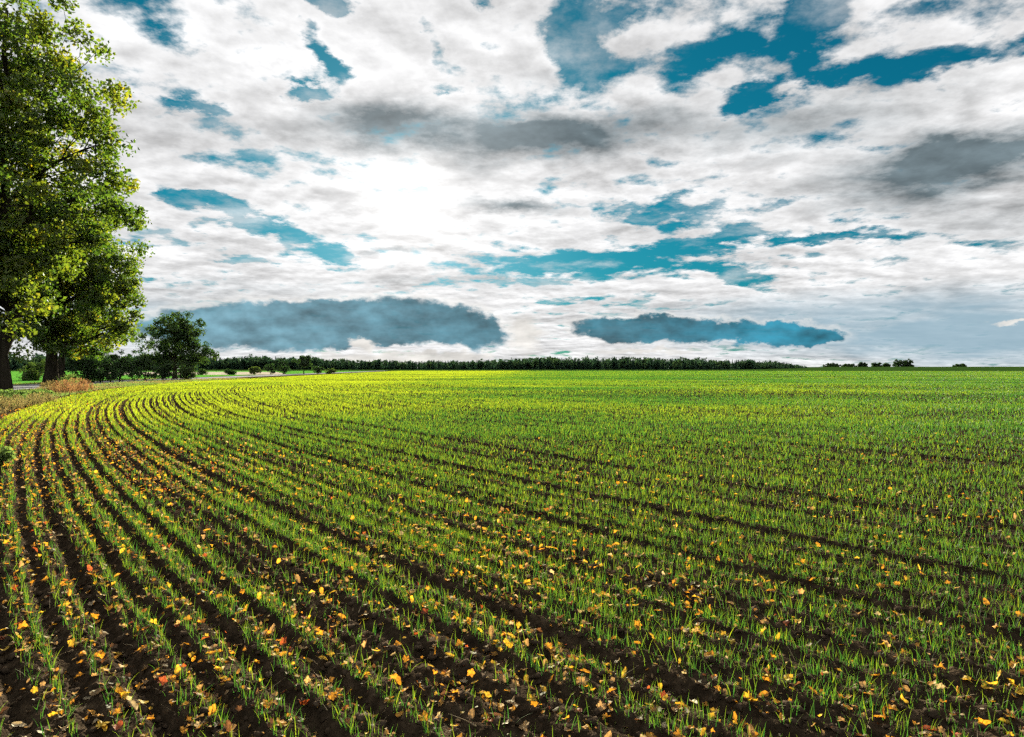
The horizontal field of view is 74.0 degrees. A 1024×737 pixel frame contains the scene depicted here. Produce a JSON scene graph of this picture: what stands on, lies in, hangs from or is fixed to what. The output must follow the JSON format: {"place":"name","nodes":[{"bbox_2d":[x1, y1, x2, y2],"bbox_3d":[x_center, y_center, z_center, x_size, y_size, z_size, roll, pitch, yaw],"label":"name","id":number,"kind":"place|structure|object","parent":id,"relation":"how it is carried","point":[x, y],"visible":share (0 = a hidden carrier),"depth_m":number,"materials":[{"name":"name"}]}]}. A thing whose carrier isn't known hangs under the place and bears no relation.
{"place":"outdoors","nodes":[
{"label":"outdoors","id":0,"kind":"place"},
{"bbox_2d":[11,371,355,383],"bbox_3d":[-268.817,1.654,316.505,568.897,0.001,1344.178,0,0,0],"label":"meadow","id":1,"kind":"structure","parent":0,"point":[15,374],"depth_m":160.48,"materials":[{"name":"green plant"}]},
{"bbox_2d":[17,369,41,380],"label":"shrub","id":2,"kind":"object","parent":1,"relation":"on","point":[30,375],"visible":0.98,"depth_m":91.70,"materials":[{"name":"green plant"}]},
{"bbox_2d":[19,359,44,378],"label":"shrub","id":3,"kind":"object","parent":1,"relation":"on","point":[40,367],"visible":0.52,"depth_m":95.10,"materials":[{"name":"green plant"}]},
{"bbox_2d":[75,352,111,375],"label":"shrub","id":4,"kind":"object","parent":1,"relation":"on","point":[99,360],"visible":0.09,"depth_m":111.78,"materials":[{"name":"green plant"}]},
{"bbox_2d":[8,351,198,369],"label":"woodland","id":5,"kind":"object","parent":1,"relation":"on","point":[17,365],"visible":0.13,"depth_m":567.05,"materials":[{"name":"plant"}]},
{"bbox_2d":[115,349,147,377],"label":"shrub","id":6,"kind":"object","parent":1,"relation":"on","point":[136,357],"visible":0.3,"depth_m":117.56,"materials":[{"name":"green plant"}]},
{"bbox_2d":[197,368,208,374],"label":"bush","id":7,"kind":"object","parent":1,"relation":"on","point":[201,371],"visible":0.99,"depth_m":175.60,"materials":[{"name":"green plant"}]},
{"bbox_2d":[224,369,236,374],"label":"bush","id":8,"kind":"object","parent":1,"relation":"on","point":[229,372],"visible":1,"depth_m":177.59,"materials":[{"name":"green plant"}]},
{"bbox_2d":[20,371,359,384],"bbox_3d":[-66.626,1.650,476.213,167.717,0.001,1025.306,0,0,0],"label":"verge","id":9,"kind":"structure","parent":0,"point":[193,377],"depth_m":140.08,"materials":[{"name":"plant"}]},
{"bbox_2d":[0,371,382,412],"bbox_3d":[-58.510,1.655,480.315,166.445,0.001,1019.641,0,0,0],"label":"verge","id":10,"kind":"structure","parent":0,"point":[9,408],"depth_m":124.89,"materials":[{"name":"plant"}]},
{"bbox_2d":[0,396,26,407],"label":"weed clump","id":11,"kind":"object","parent":10,"relation":"on","point":[4,402],"visible":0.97,"depth_m":29.00,"materials":[{"name":"brown plant"}]},
{"bbox_2d":[0,388,30,399],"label":"weed clump","id":12,"kind":"object","parent":10,"relation":"on","point":[18,391],"visible":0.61,"depth_m":35.78,"materials":[{"name":"green plant"}]},
{"bbox_2d":[2,394,46,405],"bbox_3d":[-22.336,1.414,31.012,1.808,0.561,1.828,0,0,0],"label":"weed clump","id":13,"kind":"object","parent":10,"relation":"on","point":[35,399],"visible":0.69,"depth_m":31.04,"materials":[{"name":"brown plant"}]},
{"bbox_2d":[12,389,45,397],"bbox_3d":[-27.694,1.425,38.961,1.674,0.598,1.641,0,0,-24],"label":"weed clump","id":14,"kind":"object","parent":10,"relation":"on","point":[27,391],"visible":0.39,"depth_m":38.81,"materials":[{"name":"green plant"}]},
{"bbox_2d":[31,388,54,395],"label":"weed clump","id":15,"kind":"object","parent":10,"relation":"on","point":[50,392],"visible":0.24,"depth_m":40.08,"materials":[{"name":"green plant"}]},
{"bbox_2d":[26,391,60,402],"bbox_3d":[-23.498,1.425,33.987,1.588,0.565,1.674,0,0,0],"label":"weed clump","id":16,"kind":"object","parent":10,"relation":"on","point":[51,398],"visible":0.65,"depth_m":33.91,"materials":[{"name":"brown plant"}]},
{"bbox_2d":[39,381,67,391],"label":"weed clump","id":17,"kind":"object","parent":10,"relation":"on","point":[47,388],"visible":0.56,"depth_m":46.89,"materials":[{"name":"brown plant"}]},
{"bbox_2d":[48,380,79,392],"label":"weed clump","id":18,"kind":"object","parent":10,"relation":"on","point":[61,389],"visible":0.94,"depth_m":45.86,"materials":[{"name":"brown plant"}]},
{"bbox_2d":[56,373,79,386],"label":"weed clump","id":19,"kind":"object","parent":10,"relation":"on","point":[69,377],"visible":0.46,"depth_m":51.92,"materials":[{"name":"green plant"}]},
{"bbox_2d":[0,0,146,393],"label":"broadleaf tree","id":20,"kind":"object","parent":10,"relation":"on","point":[31,129],"visible":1,"depth_m":43.44,"materials":[{"name":"green plant"}]},
{"bbox_2d":[64,377,89,391],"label":"weed clump","id":21,"kind":"object","parent":10,"relation":"on","point":[79,386],"visible":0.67,"depth_m":48.96,"materials":[{"name":"brown plant"}]},
{"bbox_2d":[0,178,154,386],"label":"broadleaf tree","id":22,"kind":"object","parent":10,"relation":"on","point":[96,288],"visible":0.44,"depth_m":60.93,"materials":[{"name":"green plant"}]},
{"bbox_2d":[75,380,93,390],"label":"weed clump","id":23,"kind":"object","parent":10,"relation":"on","point":[91,387],"visible":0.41,"depth_m":51.06,"materials":[{"name":"brown plant"}]},
{"bbox_2d":[0,377,246,414],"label":"verge grass","id":24,"kind":"structure","parent":10,"relation":"on","point":[123,384],"depth_m":69.83,"materials":[{"name":"green plant"}]},
{"bbox_2d":[134,311,219,378],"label":"oak tree","id":25,"kind":"object","parent":10,"relation":"on","point":[182,336],"visible":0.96,"depth_m":106.73,"materials":[{"name":"green plant"}]},
{"bbox_2d":[311,366,323,373],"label":"bush","id":26,"kind":"object","parent":10,"relation":"on","point":[316,369],"visible":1,"depth_m":204.51,"materials":[{"name":"green plant"}]},
{"bbox_2d":[324,368,336,373],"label":"bush","id":27,"kind":"object","parent":10,"relation":"on","point":[330,371],"visible":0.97,"depth_m":219.47,"materials":[{"name":"green plant"}]},
{"bbox_2d":[13,371,371,389],"bbox_3d":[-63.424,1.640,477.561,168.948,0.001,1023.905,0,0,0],"label":"road","id":28,"kind":"structure","parent":0,"point":[30,386],"depth_m":101.25,"materials":[{"name":"asphalt"}]},
{"bbox_2d":[65,355,105,382],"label":"shrub","id":29,"kind":"object","parent":28,"relation":"on","point":[81,364],"visible":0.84,"depth_m":75.59,"materials":[{"name":"green plant"}]},
{"bbox_2d":[58,240,140,382],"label":"broadleaf tree","id":30,"kind":"object","parent":28,"relation":"on","point":[61,360],"visible":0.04,"depth_m":71.87,"materials":[{"name":"green plant"}]},
{"bbox_2d":[84,358,121,382],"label":"shrub","id":31,"kind":"object","parent":28,"relation":"on","point":[103,376],"visible":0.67,"depth_m":79.89,"materials":[{"name":"green plant"}]},
{"bbox_2d":[103,349,135,381],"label":"shrub","id":32,"kind":"object","parent":28,"relation":"on","point":[124,367],"visible":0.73,"depth_m":83.77,"materials":[{"name":"green plant"}]},
{"bbox_2d":[131,353,162,380],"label":"shrub","id":33,"kind":"object","parent":28,"relation":"on","point":[144,363],"visible":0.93,"depth_m":91.51,"materials":[{"name":"green plant"}]},
{"bbox_2d":[149,361,172,379],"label":"shrub","id":34,"kind":"object","parent":28,"relation":"on","point":[166,369],"visible":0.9,"depth_m":97.50,"materials":[{"name":"green plant"}]},
{"bbox_2d":[173,366,196,378],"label":"shrub","id":35,"kind":"object","parent":28,"relation":"on","point":[186,373],"visible":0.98,"depth_m":100.52,"materials":[{"name":"green plant"}]},
{"bbox_2d":[124,372,282,374],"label":"stubble field","id":36,"kind":"structure","parent":0,"point":[242,373],"depth_m":223.45,"materials":[{"name":"plant"}]},
{"bbox_2d":[248,366,261,374],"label":"bush","id":37,"kind":"object","parent":36,"relation":"on","point":[254,370],"visible":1,"depth_m":185.60,"materials":[{"name":"green plant"}]},
{"bbox_2d":[263,363,278,373],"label":"bush","id":38,"kind":"object","parent":36,"relation":"on","point":[268,367],"visible":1,"depth_m":191.77,"materials":[{"name":"green plant"}]},
{"bbox_2d":[277,361,290,373],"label":"bush","id":39,"kind":"object","parent":36,"relation":"on","point":[281,367],"visible":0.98,"depth_m":195.74,"materials":[{"name":"green plant"}]},
{"bbox_2d":[0,371,1023,736],"bbox_3d":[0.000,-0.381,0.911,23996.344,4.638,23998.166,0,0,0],"label":"field","id":40,"kind":"structure","parent":0,"point":[392,631],"depth_m":5.58,"materials":[{"name":"plant"}]},
{"bbox_2d":[0,707,8,714],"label":"fallen leaf","id":41,"kind":"object","parent":40,"relation":"on","point":[3,709],"visible":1,"depth_m":3.29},
{"bbox_2d":[0,446,18,464],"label":"broadleaf weed","id":42,"kind":"object","parent":40,"relation":"on","point":[6,453],"visible":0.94,"depth_m":12.17,"materials":[{"name":"green plant"}]},
{"bbox_2d":[7,721,26,726],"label":"fallen leaf","id":43,"kind":"object","parent":40,"relation":"on","point":[17,724],"visible":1,"depth_m":3.23,"materials":[{"name":"plant"}]},
{"bbox_2d":[31,686,37,693],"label":"fallen leaf","id":44,"kind":"object","parent":40,"relation":"on","point":[33,690],"visible":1,"depth_m":3.46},
{"bbox_2d":[45,698,58,708],"bbox_3d":[-2.271,1.649,3.353,0.058,0.020,0.081,13,13,-2],"label":"fallen leaf","id":45,"kind":"object","parent":40,"relation":"on","point":[50,702],"visible":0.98,"depth_m":3.35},
{"bbox_2d":[48,710,60,716],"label":"fallen leaf","id":46,"kind":"object","parent":40,"relation":"on","point":[53,713],"visible":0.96,"depth_m":3.27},
{"bbox_2d":[89,688,103,695],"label":"fallen leaf","id":47,"kind":"object","parent":40,"relation":"on","point":[94,692],"visible":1,"depth_m":3.49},
{"bbox_2d":[95,719,108,726],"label":"fallen leaf","id":48,"kind":"object","parent":40,"relation":"on","point":[100,723],"visible":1,"depth_m":3.23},
{"bbox_2d":[113,719,123,729],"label":"fallen leaf","id":49,"kind":"object","parent":40,"relation":"on","point":[118,725],"visible":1,"depth_m":3.15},
{"bbox_2d":[114,702,122,708],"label":"fallen leaf","id":50,"kind":"object","parent":40,"relation":"on","point":[117,705],"visible":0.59,"depth_m":3.37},
{"bbox_2d":[113,708,124,714],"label":"fallen leaf","id":51,"kind":"object","parent":40,"relation":"on","point":[116,710],"visible":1,"depth_m":3.27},
{"bbox_2d":[180,727,187,732],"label":"fallen leaf","id":52,"kind":"object","parent":40,"relation":"on","point":[183,730],"visible":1,"depth_m":3.14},
{"bbox_2d":[208,704,220,715],"bbox_3d":[-1.425,1.629,3.246,0.080,0.030,0.059,-39,42,-10],"label":"fallen leaf","id":53,"kind":"object","parent":40,"relation":"on","point":[210,709],"visible":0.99,"depth_m":3.25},
{"bbox_2d":[225,716,231,731],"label":"fallen leaf","id":54,"kind":"object","parent":40,"relation":"on","point":[228,725],"visible":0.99,"depth_m":3.08,"materials":[{"name":"plant"}]},
{"bbox_2d":[263,696,272,707],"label":"fallen leaf","id":55,"kind":"object","parent":40,"relation":"on","point":[267,704],"visible":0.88,"depth_m":3.37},
{"bbox_2d":[269,691,277,698],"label":"fallen leaf","id":56,"kind":"object","parent":55,"relation":"on","point":[274,694],"visible":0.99,"depth_m":3.39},
{"bbox_2d":[267,718,273,728],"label":"fallen leaf","id":57,"kind":"object","parent":40,"relation":"on","point":[271,720],"visible":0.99,"depth_m":3.15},
{"bbox_2d":[276,716,286,727],"bbox_3d":[-1.066,1.622,3.128,0.053,0.018,0.073,31,0,-28],"label":"fallen leaf","id":58,"kind":"object","parent":40,"relation":"on","point":[282,722],"visible":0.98,"depth_m":3.12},
{"bbox_2d":[330,692,337,700],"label":"fallen leaf","id":59,"kind":"object","parent":40,"relation":"on","point":[332,695],"visible":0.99,"depth_m":3.40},
{"bbox_2d":[340,718,350,726],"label":"fallen leaf","id":60,"kind":"object","parent":40,"relation":"on","point":[347,721],"visible":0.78,"depth_m":3.20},
{"bbox_2d":[426,721,436,731],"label":"fallen leaf","id":61,"kind":"object","parent":40,"relation":"on","point":[432,725],"visible":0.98,"depth_m":3.11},
{"bbox_2d":[468,708,473,719],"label":"fallen leaf","id":62,"kind":"object","parent":40,"relation":"on","point":[471,713],"visible":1,"depth_m":3.30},
{"bbox_2d":[481,711,490,717],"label":"fallen leaf","id":63,"kind":"object","parent":40,"relation":"on","point":[486,714],"visible":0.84,"depth_m":3.32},
{"bbox_2d":[483,691,491,698],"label":"fallen leaf","id":64,"kind":"object","parent":40,"relation":"on","point":[487,694],"visible":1,"depth_m":3.46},
{"bbox_2d":[489,712,503,717],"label":"fallen leaf","id":65,"kind":"object","parent":40,"relation":"on","point":[496,714],"visible":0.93,"depth_m":3.29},
{"bbox_2d":[497,702,503,711],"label":"fallen leaf","id":66,"kind":"object","parent":65,"relation":"on","point":[500,706],"visible":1,"depth_m":3.31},
{"bbox_2d":[1,450,1013,736],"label":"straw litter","id":67,"kind":"object","parent":40,"relation":"on","point":[459,616],"visible":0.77,"depth_m":4.33,"materials":[{"name":"plant"}]},
{"bbox_2d":[0,390,1023,736],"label":"fallen leaves","id":68,"kind":"object","parent":40,"relation":"on","point":[336,640],"visible":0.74,"depth_m":5.27,"materials":[{"name":"yellow plant"}]},
{"bbox_2d":[0,427,1023,736],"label":"leaf litter","id":69,"kind":"object","parent":40,"relation":"on","point":[612,679],"visible":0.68,"depth_m":4.39,"materials":[{"name":"plant"}]},
{"bbox_2d":[128,700,139,713],"bbox_3d":[-1.847,1.653,3.322,0.092,0.014,0.034,42,6,15],"label":"fallen leaf","id":70,"kind":"object","parent":69,"relation":"on","point":[133,704],"visible":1,"depth_m":3.33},
{"bbox_2d":[0,370,1023,736],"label":"wheat seedlings","id":71,"kind":"object","parent":40,"relation":"on","point":[488,380],"visible":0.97,"depth_m":11.92,"materials":[{"name":"plant"}]},
{"bbox_2d":[0,439,1023,736],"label":"soil clods","id":72,"kind":"object","parent":40,"relation":"on","point":[496,721],"visible":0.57,"depth_m":4.39,"materials":[{"name":"soil"}]},
{"bbox_2d":[299,699,308,704],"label":"fallen leaf","id":73,"kind":"object","parent":72,"relation":"on","point":[304,702],"visible":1,"depth_m":3.40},
{"bbox_2d":[418,710,427,720],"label":"fallen leaf","id":74,"kind":"object","parent":72,"relation":"on","point":[424,714],"visible":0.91,"depth_m":3.23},
{"bbox_2d":[530,701,537,706],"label":"fallen leaf","id":75,"kind":"object","parent":72,"relation":"on","point":[534,703],"visible":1,"depth_m":3.34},
{"bbox_2d":[666,696,675,704],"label":"fallen leaf","id":76,"kind":"object","parent":72,"relation":"on","point":[672,700],"visible":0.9,"depth_m":3.46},
{"bbox_2d":[700,727,705,735],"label":"fallen leaf","id":77,"kind":"object","parent":72,"relation":"on","point":[703,731],"visible":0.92,"depth_m":3.03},
{"bbox_2d":[741,715,745,727],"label":"fallen leaf","id":78,"kind":"object","parent":72,"relation":"on","point":[744,722],"visible":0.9,"depth_m":3.35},
{"bbox_2d":[977,717,990,724],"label":"fallen leaf","id":79,"kind":"object","parent":72,"relation":"on","point":[982,721],"visible":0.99,"depth_m":3.18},
{"bbox_2d":[519,720,528,730],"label":"fallen leaf","id":80,"kind":"object","parent":40,"relation":"on","point":[524,725],"visible":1,"depth_m":3.20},
{"bbox_2d":[528,694,536,700],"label":"fallen leaf","id":81,"kind":"object","parent":40,"relation":"on","point":[532,697],"visible":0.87,"depth_m":3.44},
{"bbox_2d":[596,698,605,710],"bbox_3d":[0.442,1.648,3.335,0.052,0.021,0.068,20,45,10],"label":"fallen leaf","id":82,"kind":"object","parent":40,"relation":"on","point":[600,706],"visible":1,"depth_m":3.33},
{"bbox_2d":[604,730,611,736],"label":"fallen leaf","id":83,"kind":"object","parent":40,"relation":"on","point":[609,734],"visible":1,"depth_m":3.04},
{"bbox_2d":[646,732,656,736],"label":"fallen leaf","id":84,"kind":"object","parent":40,"relation":"on","point":[647,733],"visible":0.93,"depth_m":3.11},
{"bbox_2d":[652,703,664,712],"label":"fallen leaf","id":85,"kind":"object","parent":40,"relation":"on","point":[655,708],"visible":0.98,"depth_m":3.24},
{"bbox_2d":[673,728,684,736],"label":"fallen leaf","id":86,"kind":"object","parent":40,"relation":"on","point":[678,733],"visible":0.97,"depth_m":3.05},
{"bbox_2d":[675,701,687,708],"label":"fallen leaf","id":87,"kind":"object","parent":40,"relation":"on","point":[681,704],"visible":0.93,"depth_m":3.38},
{"bbox_2d":[733,711,736,723],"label":"fallen leaf","id":88,"kind":"object","parent":40,"relation":"on","point":[734,715],"visible":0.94,"depth_m":3.24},
{"bbox_2d":[758,690,768,696],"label":"fallen leaf","id":89,"kind":"object","parent":40,"relation":"on","point":[765,693],"visible":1,"depth_m":3.46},
{"bbox_2d":[885,704,896,709],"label":"fallen leaf","id":90,"kind":"object","parent":40,"relation":"on","point":[892,707],"visible":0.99,"depth_m":3.27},
{"bbox_2d":[900,694,909,705],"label":"fallen leaf","id":91,"kind":"object","parent":40,"relation":"on","point":[903,699],"visible":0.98,"depth_m":3.38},
{"bbox_2d":[902,683,909,691],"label":"fallen leaf","id":92,"kind":"object","parent":40,"relation":"on","point":[905,687],"visible":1,"depth_m":3.46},
{"bbox_2d":[913,731,931,734],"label":"fallen leaf","id":93,"kind":"object","parent":40,"relation":"on","point":[926,732],"visible":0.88,"depth_m":3.12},
{"bbox_2d":[921,725,937,730],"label":"fallen leaf","id":94,"kind":"object","parent":40,"relation":"on","point":[929,728],"visible":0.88,"depth_m":3.13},
{"bbox_2d":[935,683,944,690],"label":"fallen leaf","id":95,"kind":"object","parent":40,"relation":"on","point":[939,686],"visible":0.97,"depth_m":3.49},
{"bbox_2d":[949,709,959,714],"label":"fallen leaf","id":96,"kind":"object","parent":40,"relation":"on","point":[954,712],"visible":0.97,"depth_m":3.24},
{"bbox_2d":[998,718,1011,724],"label":"fallen leaf","id":97,"kind":"object","parent":40,"relation":"on","point":[1007,721],"visible":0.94,"depth_m":3.24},
{"bbox_2d":[1015,686,1023,692],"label":"fallen leaf","id":98,"kind":"object","parent":40,"relation":"on","point":[1021,688],"visible":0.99,"depth_m":3.49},
{"bbox_2d":[0,0,1023,368],"label":"sky","id":99,"kind":"structure","parent":0,"point":[809,183],"materials":[{"name":"white"}]},
{"bbox_2d":[11,367,1023,370],"bbox_3d":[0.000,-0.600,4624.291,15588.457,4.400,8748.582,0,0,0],"label":"grassland","id":100,"kind":"structure","parent":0,"point":[908,369],"depth_m":646.46,"materials":[{"name":"plant"}]},
{"bbox_2d":[291,355,312,373],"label":"tree","id":101,"kind":"object","parent":100,"relation":"on","point":[303,361],"visible":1,"depth_m":199.15,"materials":[{"name":"green plant"}]},
{"bbox_2d":[193,354,806,369],"bbox_3d":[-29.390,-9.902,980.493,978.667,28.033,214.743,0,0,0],"label":"forest","id":102,"kind":"object","parent":100,"relation":"on","point":[587,363],"visible":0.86,"depth_m":888.26,"materials":[{"name":"plant"}]},
{"bbox_2d":[823,362,841,366],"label":"distant tree","id":103,"kind":"object","parent":100,"relation":"on","point":[832,364],"visible":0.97,"depth_m":1225.61,"materials":[{"name":"green plant"}]},
{"bbox_2d":[841,363,856,366],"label":"distant tree","id":104,"kind":"object","parent":100,"relation":"on","point":[848,365],"visible":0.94,"depth_m":1225.29,"materials":[{"name":"green plant"}]},
{"bbox_2d":[857,362,867,366],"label":"distant tree","id":105,"kind":"object","parent":100,"relation":"on","point":[861,364],"visible":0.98,"depth_m":1226.39,"materials":[{"name":"green plant"}]},
{"bbox_2d":[871,362,882,366],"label":"distant tree","id":106,"kind":"object","parent":100,"relation":"on","point":[875,364],"visible":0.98,"depth_m":1226.18,"materials":[{"name":"green plant"}]},
{"bbox_2d":[882,363,890,366],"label":"distant tree","id":107,"kind":"object","parent":100,"relation":"on","point":[886,365],"visible":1,"depth_m":1227.34,"materials":[{"name":"green plant"}]},
{"bbox_2d":[892,359,906,366],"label":"distant tree","id":108,"kind":"object","parent":100,"relation":"on","point":[900,363],"visible":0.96,"depth_m":1226.62,"materials":[{"name":"green plant"}]},
{"bbox_2d":[905,359,913,366],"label":"distant tree","id":109,"kind":"object","parent":100,"relation":"on","point":[908,364],"visible":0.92,"depth_m":1226.47,"materials":[{"name":"green plant"}]},
{"bbox_2d":[952,363,966,366],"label":"distant tree","id":110,"kind":"object","parent":100,"relation":"on","point":[960,365],"visible":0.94,"depth_m":1225.84,"materials":[{"name":"green plant"}]},
{"bbox_2d":[748,723,754,736],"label":"fallen leaf","id":111,"kind":"object","parent":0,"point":[751,728],"visible":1,"depth_m":3.09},
{"label":"fallen leaf","id":112,"kind":"object","parent":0,"visible":0},
{"bbox_2d":[117,686,123,697],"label":"fallen leaf","id":113,"kind":"object","parent":112,"relation":"on","point":[120,689],"visible":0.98,"depth_m":3.49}
]}

